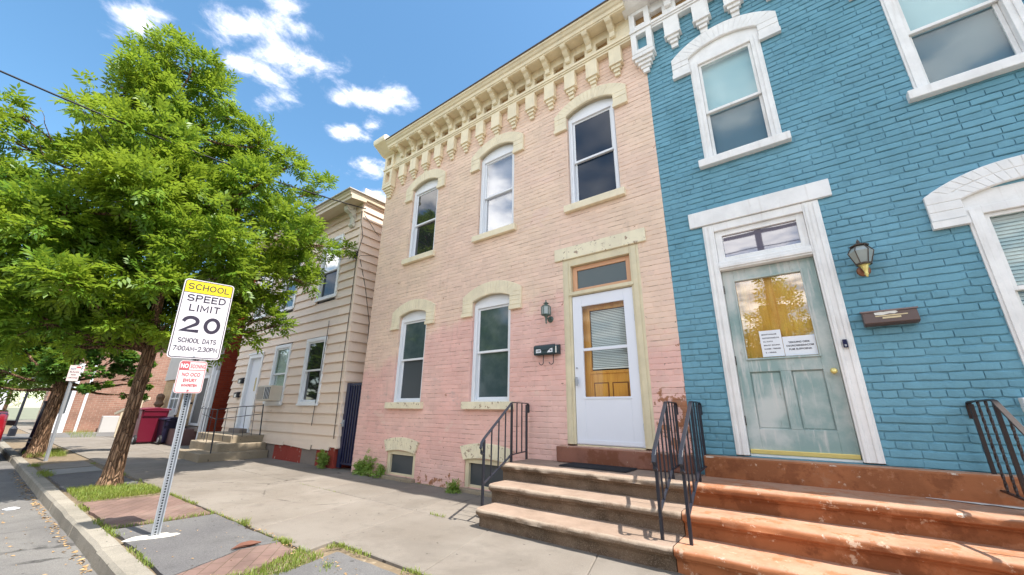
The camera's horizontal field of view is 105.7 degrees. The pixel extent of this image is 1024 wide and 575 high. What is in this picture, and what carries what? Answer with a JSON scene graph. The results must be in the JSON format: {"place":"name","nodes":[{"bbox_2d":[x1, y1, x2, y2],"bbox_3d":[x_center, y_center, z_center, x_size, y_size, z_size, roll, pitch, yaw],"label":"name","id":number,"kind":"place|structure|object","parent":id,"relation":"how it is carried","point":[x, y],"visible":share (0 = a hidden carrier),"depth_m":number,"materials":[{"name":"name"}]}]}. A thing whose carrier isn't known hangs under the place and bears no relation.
{"place":"outdoors","nodes":[
{"label":"outdoors","id":0,"kind":"place"},
{"bbox_2d":[0,368,16,409],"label":"house","id":1,"kind":"structure","parent":0,"point":[2,405],"depth_m":26.00,"materials":[{"name":"white plastic"}]},
{"bbox_2d":[7,408,39,419],"bbox_3d":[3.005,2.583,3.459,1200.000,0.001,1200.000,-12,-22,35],"label":"ground","id":2,"kind":"structure","parent":0,"point":[29,413],"depth_m":75.00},
{"bbox_2d":[0,452,96,574],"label":"road","id":3,"kind":"structure","parent":0,"point":[34,555],"depth_m":4.06,"materials":[{"name":"grey asphalt"}]},
{"bbox_2d":[0,410,15,440],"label":"parked car","id":4,"kind":"object","parent":3,"relation":"on","point":[4,415],"visible":1,"depth_m":9.73,"materials":[{"name":"red paint"}]},
{"bbox_2d":[2,507,20,509],"bbox_3d":[-6.737,2.976,5.222,0.160,0.021,0.158,-12,-22,35],"label":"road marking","id":5,"kind":"object","parent":3,"relation":"on","point":[12,508],"visible":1,"depth_m":5.21,"materials":[{"name":"white paint"}]},
{"bbox_2d":[0,439,154,574],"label":"kerb","id":6,"kind":"structure","parent":3,"relation":"on","point":[103,552],"depth_m":4.10,"materials":[{"name":"concrete"}]},
{"bbox_2d":[1,472,463,574],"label":"fallen leaves","id":7,"kind":"object","parent":3,"relation":"on","point":[75,551],"visible":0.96,"depth_m":4.08,"materials":[{"name":"brown plant"}]},
{"bbox_2d":[1,432,114,439],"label":"side street","id":8,"kind":"structure","parent":0,"point":[23,436],"depth_m":16.95,"materials":[{"name":"grey asphalt"}]},
{"bbox_2d":[7,377,35,435],"bbox_3d":[-20.815,4.628,16.635,0.600,3.270,0.600,-12,-22,35],"label":"street lamp","id":9,"kind":"object","parent":8,"relation":"on","point":[13,429],"visible":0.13,"depth_m":16.30,"materials":[{"name":"black metal"}]},
{"bbox_2d":[3,425,446,574],"bbox_3d":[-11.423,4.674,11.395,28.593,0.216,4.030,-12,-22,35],"label":"grass","id":10,"kind":"structure","parent":0,"point":[91,492],"depth_m":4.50,"materials":[{"name":"green plant"}]},
{"bbox_2d":[2,381,37,411],"bbox_3d":[-45.760,5.567,36.045,9.402,12.968,8.537,4,-18,-10],"label":"street tree","id":11,"kind":"object","parent":10,"relation":"on","point":[5,406],"visible":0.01,"depth_m":34.97,"materials":[{"name":"green plant"}]},
{"bbox_2d":[0,342,51,404],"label":"street tree","id":12,"kind":"object","parent":10,"relation":"on","point":[24,384],"visible":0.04,"depth_m":13.87,"materials":[{"name":"green plant"}]},
{"bbox_2d":[21,401,46,452],"bbox_3d":[-13.043,3.853,10.804,0.480,1.360,0.468,-12,-22,35],"label":"pole","id":13,"kind":"object","parent":10,"relation":"on","point":[33,430],"visible":0.24,"depth_m":10.61,"materials":[{"name":"black metal"}]},
{"bbox_2d":[43,365,81,460],"bbox_3d":[-10.942,3.003,9.400,0.115,2.231,0.186,-4,-19,14],"label":"parking sign","id":14,"kind":"object","parent":10,"relation":"on","point":[73,373],"visible":1,"depth_m":9.51,"materials":[{"name":"metal"}]},
{"bbox_2d":[12,274,115,405],"bbox_3d":[-32.200,3.698,28.619,6.944,12.313,7.407,1,-18,-1],"label":"street tree","id":15,"kind":"object","parent":10,"relation":"on","point":[40,386],"visible":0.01,"depth_m":25.21,"materials":[{"name":"green plant"}]},
{"bbox_2d":[39,461,95,469],"bbox_3d":[-9.627,3.847,8.352,1.478,0.054,0.784,-12,-22,35],"label":"concrete patch","id":16,"kind":"object","parent":10,"relation":"on","point":[75,464],"visible":0.66,"depth_m":8.27,"materials":[{"name":"grey concrete"}]},
{"bbox_2d":[42,466,102,474],"bbox_3d":[-8.676,3.640,7.668,1.083,0.052,0.762,-12,-22,35],"label":"asphalt patch","id":17,"kind":"object","parent":10,"relation":"on","point":[76,470],"visible":0.53,"depth_m":7.66,"materials":[{"name":"grey asphalt"}]},
{"bbox_2d":[0,295,160,457],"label":"maple tree","id":18,"kind":"object","parent":10,"relation":"on","point":[54,371],"visible":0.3,"depth_m":10.27,"materials":[{"name":"green plant"}]},
{"bbox_2d":[49,471,137,491],"bbox_3d":[-7.388,3.376,6.799,2.189,0.053,0.873,-12,-22,35],"label":"asphalt patch","id":19,"kind":"object","parent":10,"relation":"on","point":[62,482],"visible":0.45,"depth_m":6.68,"materials":[{"name":"grey asphalt"}]},
{"bbox_2d":[97,416,118,431],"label":"wall","id":20,"kind":"structure","parent":10,"relation":"on","point":[108,424],"depth_m":19.72,"materials":[{"name":"white paint"}]},
{"bbox_2d":[84,495,212,530],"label":"brick paving","id":21,"kind":"structure","parent":10,"relation":"on","point":[125,511],"depth_m":4.75,"materials":[{"name":"red brick"}]},
{"bbox_2d":[121,278,233,541],"bbox_3d":[-3.499,1.212,4.110,0.227,2.622,0.518,-16,-24,41],"label":"speed limit sign","id":22,"kind":"object","parent":10,"relation":"on","point":[199,326],"visible":0.98,"depth_m":4.20,"materials":[{"name":"metal"}]},
{"bbox_2d":[0,19,357,488],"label":"ash tree","id":23,"kind":"object","parent":10,"relation":"on","point":[172,224],"visible":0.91,"depth_m":6.68,"materials":[{"name":"green plant"}]},
{"bbox_2d":[83,111,110,147],"bbox_3d":[-6.765,-2.346,6.817,0.096,0.580,1.438,-2,-18,7],"label":"loose wire","id":24,"kind":"object","parent":23,"relation":"hanging from","point":[97,131],"visible":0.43,"depth_m":6.40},
{"bbox_2d":[113,514,275,574],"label":"asphalt patch","id":25,"kind":"object","parent":10,"relation":"on","point":[210,539],"visible":0.71,"depth_m":3.66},
{"bbox_2d":[231,541,260,548],"bbox_3d":[-2.420,2.332,3.524,0.063,0.043,0.244,-12,-22,35],"label":"bark piece","id":26,"kind":"object","parent":25,"relation":"on","point":[245,544],"visible":1,"depth_m":3.52,"materials":[{"name":"wood"}]},
{"bbox_2d":[176,542,292,574],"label":"brick paving","id":27,"kind":"structure","parent":10,"relation":"on","point":[241,560],"depth_m":3.20,"materials":[{"name":"red brick"}]},
{"bbox_2d":[274,552,396,574],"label":"asphalt patch","id":28,"kind":"object","parent":10,"relation":"on","point":[348,565],"visible":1,"depth_m":3.08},
{"bbox_2d":[622,0,1023,505],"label":"brick house","id":29,"kind":"structure","parent":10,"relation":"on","point":[802,146],"depth_m":4.12,"materials":[{"name":"blue brick"}]},
{"bbox_2d":[671,11,791,169],"bbox_3d":[2.985,-2.707,5.310,1.342,2.225,0.276,-12,-22,35],"label":"window","id":30,"kind":"structure","parent":29,"relation":"in","point":[737,114],"depth_m":5.29,"materials":[{"name":"white paint"}]},
{"bbox_2d":[722,257,860,459],"bbox_3d":[2.931,0.717,4.221,0.918,2.062,0.139,-12,-22,35],"label":"front door","id":31,"kind":"structure","parent":29,"relation":"in","point":[795,405],"depth_m":4.19,"materials":[{"name":"green paint"}]},
{"bbox_2d":[759,329,784,356],"bbox_3d":[2.887,0.620,4.316,0.203,0.290,0.002,-12,-22,35],"label":"paper notice","id":32,"kind":"object","parent":31,"relation":"attached to","point":[771,343],"visible":1,"depth_m":4.31,"materials":[{"name":"white paper"}]},
{"bbox_2d":[782,334,818,355],"bbox_3d":[3.086,0.619,4.161,0.286,0.208,0.002,-12,-22,35],"label":"paper notice","id":33,"kind":"object","parent":31,"relation":"attached to","point":[801,345],"visible":1,"depth_m":4.16,"materials":[{"name":"white paper"}]},
{"bbox_2d":[842,339,847,347],"bbox_3d":[3.308,0.555,3.853,0.036,0.080,0.023,-12,-22,35],"label":"doorbell","id":34,"kind":"object","parent":29,"relation":"attached to","point":[845,343],"visible":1,"depth_m":3.85,"materials":[{"name":"black plastic"}]},
{"bbox_2d":[847,240,873,276],"bbox_3d":[3.502,-0.292,3.883,0.208,0.405,0.226,-12,-22,35],"label":"wall lantern","id":35,"kind":"object","parent":29,"relation":"attached to","point":[860,254],"depth_m":3.83,"materials":[{"name":"white glass"}]},
{"bbox_2d":[860,306,920,326],"bbox_3d":[3.593,0.276,3.695,0.405,0.152,0.112,-12,-22,35],"label":"mailbox","id":36,"kind":"object","parent":29,"relation":"attached to","point":[898,316],"visible":1,"depth_m":3.66,"materials":[{"name":"brown metal"}]},
{"bbox_2d":[849,0,1023,102],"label":"window","id":37,"kind":"structure","parent":29,"relation":"in","point":[943,46],"depth_m":4.03,"materials":[{"name":"white paint"}]},
{"bbox_2d":[923,154,1023,411],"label":"window","id":38,"kind":"structure","parent":29,"relation":"in","point":[994,216],"depth_m":3.49,"materials":[{"name":"white paint"}]},
{"bbox_2d":[0,0,604,407],"label":"sky","id":39,"kind":"structure","parent":0,"point":[336,77],"materials":[{"name":"blue"}]},
{"bbox_2d":[10,420,683,574],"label":"sidewalk","id":40,"kind":"structure","parent":0,"point":[396,524],"depth_m":4.78,"materials":[{"name":"concrete"}]},
{"bbox_2d":[33,350,170,432],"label":"corner building","id":41,"kind":"structure","parent":40,"relation":"on","point":[87,411],"depth_m":20.13,"materials":[{"name":"orange brick"}]},
{"bbox_2d":[58,381,74,412],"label":"shop window","id":42,"kind":"structure","parent":41,"relation":"in","point":[70,393],"depth_m":19.13,"materials":[{"name":"grey"}]},
{"bbox_2d":[113,397,150,436],"bbox_3d":[-15.720,5.333,15.884,3.233,1.599,0.231,-11,-21,32],"label":"porch rail","id":43,"kind":"object","parent":40,"relation":"on","point":[121,411],"visible":0.26,"depth_m":16.46,"materials":[{"name":"beige paint"}]},
{"bbox_2d":[131,407,170,443],"bbox_3d":[-13.078,4.949,13.967,1.194,1.220,0.819,-12,-22,35],"label":"waste cart","id":44,"kind":"object","parent":40,"relation":"on","point":[146,427],"visible":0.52,"depth_m":13.65,"materials":[{"name":"red plastic"}]},
{"bbox_2d":[154,394,164,407],"bbox_3d":[-14.944,5.374,16.267,0.419,1.792,0.431,-12,-22,35],"label":"stone urn","id":45,"kind":"object","parent":40,"relation":"on","point":[159,403],"visible":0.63,"depth_m":16.37,"materials":[{"name":"brown stone"}]},
{"bbox_2d":[156,417,186,444],"bbox_3d":[-12.169,5.078,13.806,0.844,0.900,0.670,-12,-22,35],"label":"waste cart","id":46,"kind":"object","parent":40,"relation":"on","point":[165,424],"visible":0.58,"depth_m":13.55,"materials":[{"name":"blue plastic"}]},
{"bbox_2d":[161,428,196,445],"bbox_3d":[-11.677,5.243,13.629,1.400,0.550,0.600,-12,-22,35],"label":"stoop","id":47,"kind":"object","parent":40,"relation":"on","point":[189,435],"visible":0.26,"depth_m":13.29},
{"bbox_2d":[161,268,257,439],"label":"tan house","id":48,"kind":"structure","parent":40,"relation":"on","point":[214,393],"depth_m":13.99,"materials":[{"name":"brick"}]},
{"bbox_2d":[167,408,175,416],"bbox_3d":[-13.865,5.041,15.519,0.900,0.420,0.392,-12,-22,35],"label":"air conditioner","id":49,"kind":"object","parent":48,"relation":"attached to","point":[171,412],"visible":0.2,"depth_m":15.34,"materials":[{"name":"white plastic"}]},
{"bbox_2d":[167,383,181,414],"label":"window","id":50,"kind":"structure","parent":48,"relation":"in","point":[175,398],"depth_m":15.80,"materials":[{"name":"white plastic"}]},
{"bbox_2d":[178,428,267,462],"bbox_3d":[-8.014,4.211,10.507,2.900,0.690,1.510,-12,-22,35],"label":"stoop","id":51,"kind":"object","parent":40,"relation":"on","point":[240,446],"visible":0.8,"depth_m":9.97,"materials":[{"name":"concrete"}]},
{"bbox_2d":[200,404,263,453],"bbox_3d":[-7.864,3.778,10.594,2.597,1.155,1.192,-12,-22,35],"label":"stair railing","id":52,"kind":"object","parent":51,"relation":"on","point":[216,419],"visible":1,"depth_m":10.10,"materials":[{"name":"black metal"}]},
{"bbox_2d":[221,187,385,468],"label":"clapboard house","id":53,"kind":"structure","parent":40,"relation":"on","point":[293,364],"depth_m":10.25,"materials":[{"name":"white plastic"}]},
{"bbox_2d":[0,70,365,208],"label":"service wire","id":54,"kind":"object","parent":53,"relation":"attached to","point":[3,72],"visible":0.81,"depth_m":6.55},
{"bbox_2d":[233,392,240,397],"bbox_3d":[-8.647,3.360,12.172,0.300,0.178,0.117,-12,-22,35],"label":"mailbox","id":55,"kind":"object","parent":53,"relation":"attached to","point":[236,394],"visible":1,"depth_m":12.11,"materials":[{"name":"black metal"}]},
{"bbox_2d":[237,378,244,383],"bbox_3d":[-8.569,2.935,12.254,0.300,0.178,0.117,-12,-22,35],"label":"wall light","id":56,"kind":"object","parent":53,"relation":"attached to","point":[240,380],"visible":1,"depth_m":12.20,"materials":[{"name":"black metal"}]},
{"bbox_2d":[240,358,260,427],"bbox_3d":[-7.897,3.186,11.822,0.798,2.047,0.048,-12,-22,35],"label":"front door","id":57,"kind":"structure","parent":53,"relation":"in","point":[256,363],"depth_m":11.87,"materials":[{"name":"white paint"}]},
{"bbox_2d":[253,272,273,318],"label":"window","id":58,"kind":"structure","parent":53,"relation":"in","point":[263,315],"depth_m":13.04,"materials":[{"name":"white plastic"}]},
{"bbox_2d":[256,385,282,403],"bbox_3d":[-6.646,2.945,10.645,1.020,0.480,0.367,-12,-22,35],"label":"air conditioner","id":59,"kind":"object","parent":53,"relation":"attached to","point":[268,394],"visible":0.99,"depth_m":10.45,"materials":[{"name":"beige metal"}]},
{"bbox_2d":[264,343,292,405],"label":"window","id":60,"kind":"structure","parent":53,"relation":"in","point":[281,360],"depth_m":11.11,"materials":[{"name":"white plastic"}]},
{"bbox_2d":[280,263,301,311],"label":"window","id":61,"kind":"structure","parent":53,"relation":"in","point":[291,305],"depth_m":11.84,"materials":[{"name":"white plastic"}]},
{"bbox_2d":[296,336,327,405],"bbox_3d":[-5.038,2.127,9.901,1.094,1.700,0.175,-12,-22,35],"label":"window","id":62,"kind":"structure","parent":53,"relation":"in","point":[314,352],"depth_m":9.93,"materials":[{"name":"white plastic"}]},
{"bbox_2d":[311,324,328,424],"bbox_3d":[-4.704,2.055,9.561,0.031,2.537,0.118,14,-22,-35],"label":"wall cable","id":63,"kind":"object","parent":53,"relation":"attached to","point":[320,373],"depth_m":9.57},
{"bbox_2d":[314,233,344,302],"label":"window","id":64,"kind":"structure","parent":53,"relation":"in","point":[328,290],"depth_m":10.71,"materials":[{"name":"white plastic"}]},
{"bbox_2d":[317,211,378,438],"bbox_3d":[-4.845,0.726,9.790,3.475,5.703,0.581,-1,-18,7],"label":"wall cable","id":65,"kind":"object","parent":53,"relation":"attached to","point":[350,306],"depth_m":9.79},
{"bbox_2d":[336,383,361,467],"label":"iron gate","id":66,"kind":"structure","parent":53,"relation":"attached to","point":[349,425],"depth_m":8.50,"materials":[{"name":"black metal"}]},
{"bbox_2d":[315,449,329,468],"bbox_3d":[-4.128,3.755,8.436,0.431,0.474,0.384,-12,-22,35],"label":"weed","id":67,"kind":"object","parent":40,"relation":"on","point":[323,457],"visible":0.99,"depth_m":8.39,"materials":[{"name":"green plant"}]},
{"bbox_2d":[351,458,365,474],"bbox_3d":[-3.034,3.577,7.730,0.353,0.448,0.333,10,-20,-26],"label":"weed","id":68,"kind":"object","parent":40,"relation":"on","point":[358,465],"visible":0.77,"depth_m":7.70,"materials":[{"name":"green plant"}]},
{"bbox_2d":[359,450,376,476],"bbox_3d":[-2.796,3.460,7.590,0.450,0.605,0.319,-12,-22,35],"label":"weed","id":69,"kind":"object","parent":40,"relation":"on","point":[368,470],"visible":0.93,"depth_m":7.53,"materials":[{"name":"green plant"}]},
{"bbox_2d":[372,462,385,478],"bbox_3d":[-2.517,3.490,7.328,0.308,0.363,0.280,3,-18,-7],"label":"weed","id":70,"kind":"object","parent":40,"relation":"on","point":[380,470],"visible":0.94,"depth_m":7.30,"materials":[{"name":"green plant"}]},
{"bbox_2d":[444,479,460,493],"bbox_3d":[-0.932,3.158,6.078,0.279,0.340,0.254,1,-18,-2],"label":"weed","id":71,"kind":"object","parent":40,"relation":"on","point":[453,488],"visible":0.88,"depth_m":6.06,"materials":[{"name":"green plant"}]},
{"bbox_2d":[351,0,694,497],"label":"brick house","id":72,"kind":"structure","parent":40,"relation":"on","point":[520,189],"depth_m":6.68,"materials":[{"name":"pink brick"}]},
{"bbox_2d":[376,437,419,482],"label":"basement window","id":73,"kind":"structure","parent":72,"relation":"in","point":[400,463],"depth_m":7.23,"materials":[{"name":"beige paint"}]},
{"bbox_2d":[384,299,435,408],"bbox_3d":[-2.031,1.317,7.879,1.342,2.193,0.275,-12,-22,35],"label":"window","id":74,"kind":"structure","parent":72,"relation":"in","point":[416,314],"depth_m":7.92,"materials":[{"name":"white plastic"}]},
{"bbox_2d":[401,169,445,265],"bbox_3d":[-1.975,-1.628,8.826,1.342,2.246,0.266,-12,-22,35],"label":"window","id":75,"kind":"structure","parent":72,"relation":"in","point":[426,186],"depth_m":8.88,"materials":[{"name":"white plastic"}]},
{"bbox_2d":[458,443,513,497],"bbox_3d":[-0.407,2.853,6.089,1.132,0.766,0.290,-12,-22,35],"label":"basement window","id":76,"kind":"structure","parent":72,"relation":"in","point":[471,454],"depth_m":6.12,"materials":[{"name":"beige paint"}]},
{"bbox_2d":[461,280,521,409],"bbox_3d":[-0.347,0.954,6.687,1.342,2.191,0.275,-12,-22,35],"label":"window","id":77,"kind":"structure","parent":72,"relation":"in","point":[494,301],"depth_m":6.72,"materials":[{"name":"white plastic"}]},
{"bbox_2d":[470,132,523,243],"bbox_3d":[-0.279,-1.992,7.625,1.342,2.247,0.266,-12,-22,35],"label":"window","id":78,"kind":"structure","parent":72,"relation":"in","point":[497,154],"depth_m":7.72,"materials":[{"name":"white glass"}]},
{"bbox_2d":[541,300,552,323],"bbox_3d":[0.540,0.377,5.980,0.152,0.375,0.212,-12,-22,35],"label":"wall lantern","id":79,"kind":"object","parent":72,"relation":"attached to","point":[545,310],"depth_m":5.93,"materials":[{"name":"grey metal"}]},
{"bbox_2d":[534,344,560,364],"bbox_3d":[0.524,1.013,5.844,0.420,0.307,0.110,-12,-22,35],"label":"mailbox","id":80,"kind":"object","parent":72,"relation":"attached to","point":[547,349],"visible":1,"depth_m":5.81,"materials":[{"name":"black metal"}]},
{"bbox_2d":[554,83,627,213],"bbox_3d":[1.344,-2.342,6.475,1.342,2.245,0.266,-12,-22,35],"label":"window","id":81,"kind":"structure","parent":72,"relation":"in","point":[593,152],"depth_m":6.50,"materials":[{"name":"white plastic"}]},
{"bbox_2d":[582,300,630,396],"bbox_3d":[1.348,1.090,5.429,0.910,2.080,0.057,-12,-22,35],"label":"inner door","id":82,"kind":"structure","parent":72,"relation":"in","point":[607,370],"depth_m":5.51,"materials":[{"name":"brown wood"}]},
{"bbox_2d":[572,287,645,447],"bbox_3d":[1.279,1.057,5.331,0.942,2.080,0.085,-12,-22,35],"label":"storm door","id":83,"kind":"structure","parent":72,"relation":"in","point":[605,421],"depth_m":5.22,"materials":[{"name":"white paint"}]},
{"bbox_2d":[476,458,703,571],"bbox_3d":[0.776,2.382,4.324,2.302,0.616,1.444,-12,-22,35],"label":"stoop","id":84,"kind":"object","parent":40,"relation":"on","point":[612,514],"visible":0.94,"depth_m":3.94,"materials":[{"name":"brown stone"}]},
{"bbox_2d":[479,402,529,505],"bbox_3d":[-0.062,2.113,5.128,0.042,1.162,1.377,-8,-20,26],"label":"stair railing","id":85,"kind":"object","parent":84,"relation":"on","point":[483,444],"visible":0.98,"depth_m":5.11,"materials":[{"name":"black metal"}]},
{"bbox_2d":[559,462,636,472],"bbox_3d":[1.035,2.181,4.717,0.860,0.016,0.370,-12,-22,35],"label":"doormat","id":86,"kind":"object","parent":84,"relation":"on","point":[601,467],"visible":1,"depth_m":4.64,"materials":[{"name":"rubber"}]},
{"bbox_2d":[651,401,679,539],"bbox_3d":[1.601,1.754,3.948,0.040,1.162,1.363,-10,-21,30],"label":"stair railing","id":87,"kind":"object","parent":84,"relation":"on","point":[671,474],"visible":0.98,"depth_m":3.85,"materials":[{"name":"black metal"}]},
{"bbox_2d":[673,475,1023,574],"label":"stoop","id":88,"kind":"object","parent":40,"relation":"on","point":[744,527],"visible":0.94,"depth_m":2.92,"materials":[{"name":"stone"}]},
{"bbox_2d":[678,401,706,545],"bbox_3d":[1.802,1.712,3.808,0.037,1.162,1.357,-11,-21,32],"label":"stair railing","id":89,"kind":"object","parent":88,"relation":"on","point":[682,447],"visible":0.97,"depth_m":3.71,"materials":[{"name":"black metal"}]},
{"bbox_2d":[965,399,1023,500],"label":"stair railing","id":90,"kind":"object","parent":88,"relation":"on","point":[999,408],"visible":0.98,"depth_m":2.86,"materials":[{"name":"black metal"}]}
]}

